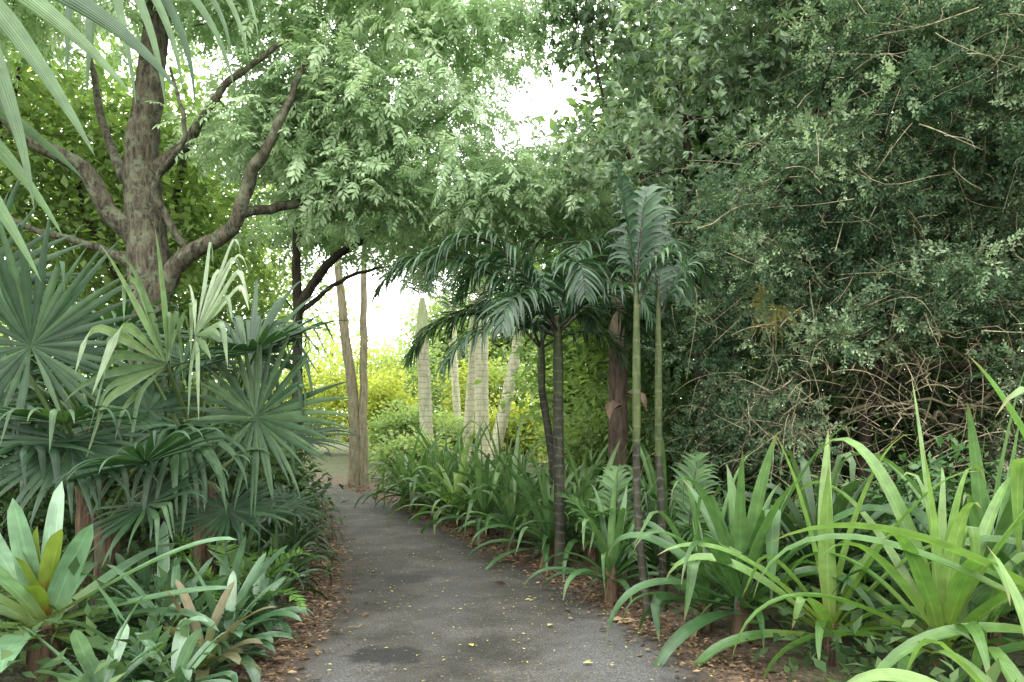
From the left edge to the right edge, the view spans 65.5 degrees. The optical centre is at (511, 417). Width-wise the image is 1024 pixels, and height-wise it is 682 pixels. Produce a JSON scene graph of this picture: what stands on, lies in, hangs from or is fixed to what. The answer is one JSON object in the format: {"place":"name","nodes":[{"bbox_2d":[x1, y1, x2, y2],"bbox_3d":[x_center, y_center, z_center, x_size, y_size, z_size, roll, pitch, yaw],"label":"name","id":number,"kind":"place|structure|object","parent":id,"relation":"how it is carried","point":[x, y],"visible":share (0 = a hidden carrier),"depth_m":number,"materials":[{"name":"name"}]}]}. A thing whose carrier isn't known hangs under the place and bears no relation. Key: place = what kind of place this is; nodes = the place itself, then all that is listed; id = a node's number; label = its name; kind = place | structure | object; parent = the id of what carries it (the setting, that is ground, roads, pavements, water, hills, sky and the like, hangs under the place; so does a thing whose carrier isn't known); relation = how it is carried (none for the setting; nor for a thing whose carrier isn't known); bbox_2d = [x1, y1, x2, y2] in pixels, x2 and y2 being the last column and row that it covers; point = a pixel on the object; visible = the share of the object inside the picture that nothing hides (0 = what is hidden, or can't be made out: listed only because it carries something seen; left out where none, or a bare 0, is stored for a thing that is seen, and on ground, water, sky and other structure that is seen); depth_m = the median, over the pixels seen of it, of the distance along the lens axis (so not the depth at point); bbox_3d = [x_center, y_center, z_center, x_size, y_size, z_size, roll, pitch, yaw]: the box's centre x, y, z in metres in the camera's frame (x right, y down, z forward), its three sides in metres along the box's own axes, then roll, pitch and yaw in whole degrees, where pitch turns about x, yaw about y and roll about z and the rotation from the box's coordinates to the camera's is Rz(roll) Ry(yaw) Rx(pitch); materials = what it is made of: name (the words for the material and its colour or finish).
{"place":"outdoors","nodes":[
{"label":"outdoors","id":0,"kind":"place"},
{"bbox_2d":[285,481,718,681],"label":"asphalt path","id":1,"kind":"structure","parent":0,"point":[389,628],"depth_m":5.72,"materials":[{"name":"asphalt"}]},
{"bbox_2d":[0,418,1023,681],"bbox_3d":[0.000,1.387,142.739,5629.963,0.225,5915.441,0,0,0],"label":"ground","id":2,"kind":"structure","parent":0,"point":[338,466],"depth_m":5.61,"materials":[{"name":"soil"}]},
{"bbox_2d":[0,326,144,554],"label":"dark shrub","id":3,"kind":"object","parent":2,"relation":"on","point":[13,492],"visible":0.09,"depth_m":7.50,"materials":[{"name":"green plant"}]},
{"bbox_2d":[0,13,176,323],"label":"broadleaf tree","id":4,"kind":"object","parent":2,"relation":"on","point":[22,73],"visible":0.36,"depth_m":10.79,"materials":[{"name":"green plant"}]},
{"bbox_2d":[23,596,162,681],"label":"bromeliad","id":5,"kind":"object","parent":2,"relation":"on","point":[88,661],"visible":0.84,"depth_m":3.75,"materials":[{"name":"green plant"}]},
{"bbox_2d":[0,5,196,377],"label":"broadleaf tree","id":6,"kind":"object","parent":2,"relation":"on","point":[23,229],"visible":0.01,"depth_m":14.59,"materials":[{"name":"green plant"}]},
{"bbox_2d":[0,481,236,681],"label":"giant bromeliad","id":7,"kind":"object","parent":2,"relation":"on","point":[34,583],"visible":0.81,"depth_m":4.35,"materials":[{"name":"green plant"}]},
{"bbox_2d":[0,0,259,302],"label":"overhanging fan palm","id":8,"kind":"object","parent":2,"relation":"on","point":[15,32],"visible":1,"depth_m":2.58,"materials":[{"name":"green plant"}]},
{"bbox_2d":[0,287,264,589],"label":"fan palm","id":9,"kind":"object","parent":2,"relation":"on","point":[161,377],"visible":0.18,"depth_m":6.50,"materials":[{"name":"green plant"}]},
{"bbox_2d":[65,522,206,651],"bbox_3d":[-2.237,1.211,5.098,0.952,1.017,1.034,0,0,0],"label":"bromeliad","id":10,"kind":"object","parent":2,"relation":"on","point":[163,564],"visible":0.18,"depth_m":5.20,"materials":[{"name":"green plant"}]},
{"bbox_2d":[0,180,281,612],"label":"fan palm","id":11,"kind":"object","parent":2,"relation":"on","point":[30,442],"visible":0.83,"depth_m":4.96,"materials":[{"name":"green plant"}]},
{"bbox_2d":[58,586,230,681],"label":"bromeliad","id":12,"kind":"object","parent":2,"relation":"on","point":[152,625],"visible":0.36,"depth_m":4.19,"materials":[{"name":"green plant"}]},
{"bbox_2d":[93,549,204,643],"bbox_3d":[-2.531,1.241,5.411,0.816,0.787,1.044,0,0,0],"label":"bromeliad","id":13,"kind":"object","parent":2,"relation":"on","point":[145,576],"visible":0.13,"depth_m":5.29,"materials":[{"name":"green plant"}]},
{"bbox_2d":[0,11,305,406],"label":"broadleaf tree","id":14,"kind":"object","parent":2,"relation":"on","point":[182,172],"visible":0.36,"depth_m":11.34,"materials":[{"name":"green plant"}]},
{"bbox_2d":[86,556,228,636],"bbox_3d":[-2.140,1.223,4.857,0.831,0.653,0.848,0,0,0],"label":"bromeliad","id":15,"kind":"object","parent":2,"relation":"on","point":[194,581],"visible":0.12,"depth_m":5.03,"materials":[{"name":"green plant"}]},
{"bbox_2d":[76,556,266,679],"bbox_3d":[-1.973,1.231,4.636,1.008,0.788,0.877,0,0,0],"label":"bromeliad","id":16,"kind":"object","parent":2,"relation":"on","point":[176,574],"visible":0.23,"depth_m":4.65,"materials":[{"name":"green plant"}]},
{"bbox_2d":[30,366,320,563],"bbox_3d":[-3.332,0.442,7.898,2.927,2.217,2.161,0,0,0],"label":"dark shrub","id":17,"kind":"object","parent":2,"relation":"on","point":[110,501],"visible":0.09,"depth_m":7.70,"materials":[{"name":"green plant"}]},
{"bbox_2d":[14,57,344,405],"bbox_3d":[-5.926,-2.370,14.455,6.029,7.971,5.093,0,0,0],"label":"broadleaf tree","id":18,"kind":"object","parent":2,"relation":"on","point":[257,264],"visible":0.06,"depth_m":13.93,"materials":[{"name":"green plant"}]},
{"bbox_2d":[123,617,237,681],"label":"bromeliad","id":19,"kind":"object","parent":2,"relation":"on","point":[183,662],"visible":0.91,"depth_m":3.96,"materials":[{"name":"green plant"}]},
{"bbox_2d":[40,230,365,605],"bbox_3d":[-2.282,0.129,5.963,2.472,2.742,2.789,0,0,0],"label":"fan palm","id":20,"kind":"object","parent":2,"relation":"on","point":[260,359],"visible":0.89,"depth_m":5.41,"materials":[{"name":"green plant"}]},
{"bbox_2d":[138,579,274,681],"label":"bromeliad","id":21,"kind":"object","parent":2,"relation":"on","point":[202,669],"visible":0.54,"depth_m":4.38,"materials":[{"name":"green plant"}]},
{"bbox_2d":[139,536,298,648],"bbox_3d":[-1.933,1.226,5.293,0.756,0.918,0.837,0,0,29],"label":"bromeliad","id":22,"kind":"object","parent":2,"relation":"on","point":[236,568],"visible":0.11,"depth_m":5.36,"materials":[{"name":"green plant"}]},
{"bbox_2d":[112,96,335,392],"bbox_3d":[-7.932,-3.622,20.931,7.033,10.481,5.946,0,0,28],"label":"broadleaf tree","id":23,"kind":"object","parent":2,"relation":"on","point":[269,264],"visible":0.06,"depth_m":20.68,"materials":[{"name":"green plant"}]},
{"bbox_2d":[164,570,294,681],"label":"bromeliad","id":24,"kind":"object","parent":2,"relation":"on","point":[253,672],"visible":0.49,"depth_m":4.66,"materials":[{"name":"green plant"}]},
{"bbox_2d":[151,536,316,615],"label":"fern","id":25,"kind":"object","parent":2,"relation":"on","point":[272,571],"visible":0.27,"depth_m":5.81,"materials":[{"name":"green plant"}]},
{"bbox_2d":[153,441,328,537],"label":"fan palm","id":26,"kind":"object","parent":2,"relation":"on","point":[296,501],"visible":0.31,"depth_m":7.20,"materials":[{"name":"green plant"}]},
{"bbox_2d":[186,553,301,658],"bbox_3d":[-1.766,1.246,5.014,0.942,0.787,0.896,0,0,45],"label":"bromeliad","id":27,"kind":"object","parent":2,"relation":"on","point":[242,598],"visible":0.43,"depth_m":4.96,"materials":[{"name":"green plant"}]},
{"bbox_2d":[196,550,307,642],"bbox_3d":[-1.738,1.235,5.449,0.754,0.734,0.705,0,0,17],"label":"bromeliad","id":28,"kind":"object","parent":2,"relation":"on","point":[263,582],"visible":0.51,"depth_m":5.37,"materials":[{"name":"green plant"}]},
{"bbox_2d":[174,424,359,538],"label":"dark shrub","id":29,"kind":"object","parent":2,"relation":"on","point":[300,479],"visible":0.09,"depth_m":9.52,"materials":[{"name":"green plant"}]},
{"bbox_2d":[229,507,332,596],"bbox_3d":[-2.050,1.175,6.886,0.962,0.849,1.048,0,0,0],"label":"clivia","id":30,"kind":"object","parent":2,"relation":"on","point":[285,538],"visible":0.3,"depth_m":6.93,"materials":[{"name":"green plant"}]},
{"bbox_2d":[231,519,332,606],"bbox_3d":[-1.823,1.204,6.328,0.686,0.799,0.818,0,0,37],"label":"clivia","id":31,"kind":"object","parent":2,"relation":"on","point":[275,544],"visible":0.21,"depth_m":6.30,"materials":[{"name":"green plant"}]},
{"bbox_2d":[265,319,345,454],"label":"yellow green shrub","id":32,"kind":"object","parent":2,"relation":"on","point":[308,388],"visible":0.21,"depth_m":27.89,"materials":[{"name":"green plant"}]},
{"bbox_2d":[251,147,440,486],"bbox_3d":[-3.895,-2.632,17.611,4.764,8.502,4.186,0,0,0],"label":"tall thin tree","id":33,"kind":"object","parent":2,"relation":"on","point":[353,406],"visible":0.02,"depth_m":17.31,"materials":[{"name":"brown plant"}]},
{"bbox_2d":[0,0,700,544],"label":"spreading shade tree","id":34,"kind":"object","parent":2,"relation":"on","point":[304,112],"visible":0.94,"depth_m":8.93,"materials":[{"name":"green plant"}]},
{"bbox_2d":[274,130,437,485],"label":"tall thin tree","id":35,"kind":"object","parent":2,"relation":"on","point":[363,455],"visible":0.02,"depth_m":17.33,"materials":[{"name":"brown plant"}]},
{"bbox_2d":[305,333,417,452],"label":"yellow green shrub","id":36,"kind":"object","parent":2,"relation":"on","point":[342,406],"visible":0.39,"depth_m":26.91,"materials":[{"name":"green plant"}]},
{"bbox_2d":[340,364,418,451],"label":"yellow green shrub","id":37,"kind":"object","parent":2,"relation":"on","point":[380,392],"visible":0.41,"depth_m":24.22,"materials":[{"name":"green plant"}]},
{"bbox_2d":[354,419,442,507],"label":"crinum lily","id":38,"kind":"object","parent":2,"relation":"on","point":[402,470],"visible":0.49,"depth_m":13.40,"materials":[{"name":"green plant"}]},
{"bbox_2d":[356,242,451,440],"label":"ringed palm","id":39,"kind":"object","parent":2,"relation":"on","point":[424,389],"visible":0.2,"depth_m":19.87,"materials":[{"name":"pale ringed palm bark"},{"name":"leaf"}]},
{"bbox_2d":[367,393,448,457],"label":"green shrub","id":40,"kind":"object","parent":2,"relation":"on","point":[384,426],"visible":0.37,"depth_m":22.18,"materials":[{"name":"green plant"}]},
{"bbox_2d":[359,309,461,420],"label":"green shrub","id":41,"kind":"object","parent":2,"relation":"on","point":[438,394],"visible":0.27,"depth_m":28.29,"materials":[{"name":"green plant"}]},
{"bbox_2d":[365,427,455,515],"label":"crinum lily","id":42,"kind":"object","parent":2,"relation":"on","point":[413,467],"visible":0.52,"depth_m":12.55,"materials":[{"name":"green plant"}]},
{"bbox_2d":[368,425,458,480],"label":"green shrub","id":43,"kind":"object","parent":2,"relation":"on","point":[405,444],"visible":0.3,"depth_m":18.50,"materials":[{"name":"green plant"}]},
{"bbox_2d":[372,432,485,522],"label":"crinum lily","id":44,"kind":"object","parent":2,"relation":"on","point":[433,478],"visible":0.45,"depth_m":11.62,"materials":[{"name":"green plant"}]},
{"bbox_2d":[397,268,475,420],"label":"ringed palm","id":45,"kind":"object","parent":2,"relation":"on","point":[455,387],"visible":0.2,"depth_m":22.91,"materials":[{"name":"pale ringed palm bark"},{"name":"leaf"}]},
{"bbox_2d":[404,405,475,456],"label":"green shrub","id":46,"kind":"object","parent":2,"relation":"on","point":[456,428],"visible":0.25,"depth_m":22.09,"materials":[{"name":"green plant"}]},
{"bbox_2d":[386,429,501,534],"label":"crinum lily","id":47,"kind":"object","parent":2,"relation":"on","point":[457,478],"visible":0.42,"depth_m":10.72,"materials":[{"name":"green plant"}]},
{"bbox_2d":[222,102,672,476],"bbox_3d":[-0.964,-1.298,11.396,6.800,5.787,3.407,0,0,15],"label":"slender tree","id":48,"kind":"object","parent":2,"relation":"on","point":[334,247],"visible":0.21,"depth_m":11.03,"materials":[{"name":"green plant"}]},
{"bbox_2d":[399,260,501,463],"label":"ringed palm","id":49,"kind":"object","parent":2,"relation":"on","point":[469,404],"visible":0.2,"depth_m":20.89,"materials":[{"name":"pale ringed palm bark"},{"name":"leaf"}]},
{"bbox_2d":[388,282,530,423],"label":"broadleaf tree","id":50,"kind":"object","parent":2,"relation":"on","point":[442,344],"visible":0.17,"depth_m":31.24,"materials":[{"name":"green plant"}]},
{"bbox_2d":[443,242,511,457],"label":"ringed palm","id":51,"kind":"object","parent":2,"relation":"on","point":[481,392],"visible":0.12,"depth_m":19.86,"materials":[{"name":"pale ringed palm bark"},{"name":"leaf"}]},
{"bbox_2d":[420,431,539,544],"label":"crinum lily","id":52,"kind":"object","parent":2,"relation":"on","point":[482,504],"visible":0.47,"depth_m":9.77,"materials":[{"name":"green plant"}]},
{"bbox_2d":[431,336,531,450],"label":"yellow green shrub","id":53,"kind":"object","parent":2,"relation":"on","point":[463,374],"visible":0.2,"depth_m":26.77,"materials":[{"name":"green plant"}]},
{"bbox_2d":[441,249,552,467],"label":"ringed palm","id":54,"kind":"object","parent":2,"relation":"on","point":[512,365],"visible":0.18,"depth_m":19.58,"materials":[{"name":"pale ringed palm bark"},{"name":"leaf"}]},
{"bbox_2d":[435,414,575,543],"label":"crinum lily","id":55,"kind":"object","parent":2,"relation":"on","point":[530,475],"visible":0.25,"depth_m":10.04,"materials":[{"name":"green plant"}]},
{"bbox_2d":[0,217,1018,444],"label":"distant trees","id":56,"kind":"object","parent":2,"relation":"on","point":[328,317],"visible":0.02,"depth_m":47.00,"materials":[{"name":"green plant"}]},
{"bbox_2d":[440,416,579,553],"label":"crinum lily","id":57,"kind":"object","parent":2,"relation":"on","point":[510,508],"visible":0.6,"depth_m":9.06,"materials":[{"name":"green plant"}]},
{"bbox_2d":[0,459,1023,681],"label":"ground cover plants","id":58,"kind":"object","parent":2,"relation":"on","point":[993,672],"visible":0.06,"depth_m":4.43,"materials":[{"name":"green plant"}]},
{"bbox_2d":[472,382,551,463],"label":"yellow green shrub","id":59,"kind":"object","parent":2,"relation":"on","point":[512,426],"visible":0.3,"depth_m":21.63,"materials":[{"name":"green plant"}]},
{"bbox_2d":[462,265,579,390],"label":"broadleaf tree","id":60,"kind":"object","parent":2,"relation":"on","point":[525,345],"visible":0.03,"depth_m":30.41,"materials":[{"name":"green plant"}]},
{"bbox_2d":[369,218,681,575],"bbox_3d":[0.149,-0.130,7.575,2.971,3.265,2.047,0,0,0],"label":"feather palm","id":61,"kind":"object","parent":2,"relation":"on","point":[543,295],"visible":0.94,"depth_m":7.43,"materials":[{"name":"green plant"}]},
{"bbox_2d":[488,341,568,429],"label":"green shrub","id":62,"kind":"object","parent":2,"relation":"on","point":[520,371],"visible":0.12,"depth_m":26.79,"materials":[{"name":"green plant"}]},
{"bbox_2d":[444,283,632,543],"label":"feather palm","id":63,"kind":"object","parent":2,"relation":"on","point":[589,325],"visible":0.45,"depth_m":8.57,"materials":[{"name":"green plant"}]},
{"bbox_2d":[218,482,859,681],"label":"leaf litter","id":64,"kind":"object","parent":2,"relation":"on","point":[303,637],"visible":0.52,"depth_m":5.87,"materials":[{"name":"plant"}]},
{"bbox_2d":[467,451,631,555],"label":"crinum lily","id":65,"kind":"object","parent":2,"relation":"on","point":[570,487],"visible":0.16,"depth_m":9.16,"materials":[{"name":"green plant"}]},
{"bbox_2d":[467,440,641,573],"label":"crinum lily","id":66,"kind":"object","parent":2,"relation":"on","point":[546,537],"visible":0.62,"depth_m":7.99,"materials":[{"name":"green plant"}]},
{"bbox_2d":[462,228,696,463],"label":"dense evergreen tree","id":67,"kind":"object","parent":2,"relation":"on","point":[531,415],"visible":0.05,"depth_m":16.38,"materials":[{"name":"green plant"}]},
{"bbox_2d":[522,437,641,537],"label":"crinum lily","id":68,"kind":"object","parent":2,"relation":"on","point":[601,456],"visible":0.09,"depth_m":10.21,"materials":[{"name":"green plant"}]},
{"bbox_2d":[499,435,674,582],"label":"crinum lily","id":69,"kind":"object","parent":2,"relation":"on","point":[584,479],"visible":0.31,"depth_m":7.94,"materials":[{"name":"green plant"}]},
{"bbox_2d":[524,465,674,605],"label":"crinum lily","id":70,"kind":"object","parent":2,"relation":"on","point":[611,570],"visible":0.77,"depth_m":6.36,"materials":[{"name":"green plant"}]},
{"bbox_2d":[532,379,679,499],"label":"dark shrub","id":71,"kind":"object","parent":2,"relation":"on","point":[598,434],"visible":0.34,"depth_m":11.63,"materials":[{"name":"green plant"}]},
{"bbox_2d":[557,464,680,564],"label":"cane palm","id":72,"kind":"object","parent":2,"relation":"on","point":[591,513],"visible":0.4,"depth_m":7.04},
{"bbox_2d":[516,220,729,523],"bbox_3d":[1.204,-0.429,9.046,2.502,3.860,2.277,0,0,23],"label":"feather palm","id":73,"kind":"object","parent":2,"relation":"on","point":[618,420],"visible":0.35,"depth_m":9.10,"materials":[{"name":"green plant"}]},
{"bbox_2d":[603,159,689,620],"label":"cane palm","id":74,"kind":"object","parent":2,"relation":"on","point":[634,238],"visible":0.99,"depth_m":5.94,"materials":[{"name":"green plant"}]},
{"bbox_2d":[589,473,705,594],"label":"crinum lily","id":75,"kind":"object","parent":2,"relation":"on","point":[652,553],"visible":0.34,"depth_m":6.86,"materials":[{"name":"green plant"}]},
{"bbox_2d":[514,3,799,488],"bbox_3d":[2.783,-2.873,14.007,5.493,9.526,4.660,0,0,0],"label":"dense evergreen tree","id":76,"kind":"object","parent":2,"relation":"on","point":[590,385],"visible":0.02,"depth_m":13.74,"materials":[{"name":"green plant"}]},
{"bbox_2d":[582,424,737,565],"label":"crinum lily","id":77,"kind":"object","parent":2,"relation":"on","point":[650,472],"visible":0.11,"depth_m":7.68,"materials":[{"name":"green plant"}]},
{"bbox_2d":[619,195,721,611],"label":"cane palm","id":78,"kind":"object","parent":2,"relation":"on","point":[670,280],"visible":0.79,"depth_m":6.20,"materials":[{"name":"green plant"}]},
{"bbox_2d":[616,451,750,578],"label":"cane palm","id":79,"kind":"object","parent":2,"relation":"on","point":[696,470],"visible":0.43,"depth_m":6.91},
{"bbox_2d":[618,449,788,642],"bbox_3d":[1.327,0.948,5.684,1.186,1.437,1.162,0,0,0],"label":"crinum lily","id":80,"kind":"object","parent":2,"relation":"on","point":[696,571],"visible":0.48,"depth_m":5.49,"materials":[{"name":"green plant"}]},
{"bbox_2d":[528,0,903,492],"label":"dense evergreen tree","id":81,"kind":"object","parent":2,"relation":"on","point":[701,139],"visible":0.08,"depth_m":11.89,"materials":[{"name":"green plant"}]},
{"bbox_2d":[510,0,923,495],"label":"glossy broadleaf tree","id":82,"kind":"object","parent":2,"relation":"on","point":[761,53],"visible":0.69,"depth_m":8.60,"materials":[{"name":"green plant"}]},
{"bbox_2d":[607,343,845,513],"bbox_3d":[2.698,0.231,10.182,3.028,2.475,2.025,0,0,0],"label":"dark shrub","id":83,"kind":"object","parent":2,"relation":"on","point":[677,442],"visible":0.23,"depth_m":10.00,"materials":[{"name":"green plant"}]},
{"bbox_2d":[606,418,893,667],"bbox_3d":[1.437,0.870,5.340,1.658,1.728,1.899,0,0,0],"label":"crinum lily","id":84,"kind":"object","parent":2,"relation":"on","point":[756,530],"visible":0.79,"depth_m":5.13,"materials":[{"name":"green plant"}]},
{"bbox_2d":[670,466,900,597],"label":"dark shrub","id":85,"kind":"object","parent":2,"relation":"on","point":[784,540],"visible":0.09,"depth_m":6.41,"materials":[{"name":"green plant"}]},
{"bbox_2d":[658,429,980,667],"bbox_3d":[1.769,0.896,4.836,1.904,1.658,1.493,0,0,0],"label":"crinum lily","id":86,"kind":"object","parent":2,"relation":"on","point":[826,614],"visible":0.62,"depth_m":4.70,"materials":[{"name":"green plant"}]},
{"bbox_2d":[698,293,953,501],"bbox_3d":[3.649,-0.078,9.686,2.834,3.084,2.202,0,0,0],"label":"dark shrub","id":87,"kind":"object","parent":2,"relation":"on","point":[838,415],"visible":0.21,"depth_m":9.33,"materials":[{"name":"green plant"}]},
{"bbox_2d":[640,0,1023,546],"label":"small-leaved broadleaf tree","id":88,"kind":"object","parent":2,"relation":"on","point":[929,45],"visible":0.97,"depth_m":6.77,"materials":[{"name":"green plant"}]},
{"bbox_2d":[738,284,809,448],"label":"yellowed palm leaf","id":89,"kind":"object","parent":88,"relation":"attached to","point":[775,315],"visible":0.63,"depth_m":7.06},
{"bbox_2d":[752,272,927,499],"bbox_3d":[4.339,-0.361,10.522,2.998,3.518,2.354,0,0,0],"label":"dark shrub","id":90,"kind":"object","parent":2,"relation":"on","point":[845,374],"visible":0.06,"depth_m":10.35,"materials":[{"name":"green plant"}]},
{"bbox_2d":[707,441,983,655],"bbox_3d":[2.191,0.992,5.635,1.697,1.689,1.962,0,0,0],"label":"crinum lily","id":91,"kind":"object","parent":2,"relation":"on","point":[841,503],"visible":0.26,"depth_m":5.63,"materials":[{"name":"green plant"}]},
{"bbox_2d":[686,0,1023,503],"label":"dense evergreen tree","id":92,"kind":"object","parent":2,"relation":"on","point":[949,239],"visible":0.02,"depth_m":10.32,"materials":[{"name":"green plant"}]},
{"bbox_2d":[732,376,1023,681],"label":"crinum lily","id":93,"kind":"object","parent":2,"relation":"on","point":[945,594],"visible":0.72,"depth_m":4.21,"materials":[{"name":"green plant"}]},
{"bbox_2d":[753,323,1023,681],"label":"crinum lily","id":94,"kind":"object","parent":2,"relation":"on","point":[895,655],"visible":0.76,"depth_m":3.78,"materials":[{"name":"green plant"}]},
{"bbox_2d":[829,373,1023,671],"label":"crinum lily","id":95,"kind":"object","parent":2,"relation":"on","point":[1006,552],"visible":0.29,"depth_m":4.81,"materials":[{"name":"green plant"}]},
{"bbox_2d":[834,427,1023,594],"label":"dark shrub","id":96,"kind":"object","parent":2,"relation":"on","point":[912,497],"visible":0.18,"depth_m":5.83,"materials":[{"name":"green plant"}]},
{"bbox_2d":[839,246,1023,503],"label":"dark shrub","id":97,"kind":"object","parent":2,"relation":"on","point":[947,376],"visible":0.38,"depth_m":9.08,"materials":[{"name":"green plant"}]},
{"bbox_2d":[847,546,1023,681],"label":"crinum lily","id":98,"kind":"object","parent":2,"relation":"on","point":[1010,671],"visible":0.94,"depth_m":3.25,"materials":[{"name":"green plant"}]},
{"bbox_2d":[931,535,1023,654],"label":"crinum lily","id":99,"kind":"object","parent":2,"relation":"on","point":[1017,558],"visible":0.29,"depth_m":4.29,"materials":[{"name":"green plant"}]},
{"bbox_2d":[949,6,1023,484],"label":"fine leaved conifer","id":100,"kind":"object","parent":2,"relation":"on","point":[1002,442],"visible":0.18,"depth_m":7.38,"materials":[{"name":"green plant"}]},
{"bbox_2d":[1,0,1022,411],"label":"sky","id":101,"kind":"structure","parent":0,"point":[542,92],"materials":[{"name":"white"}]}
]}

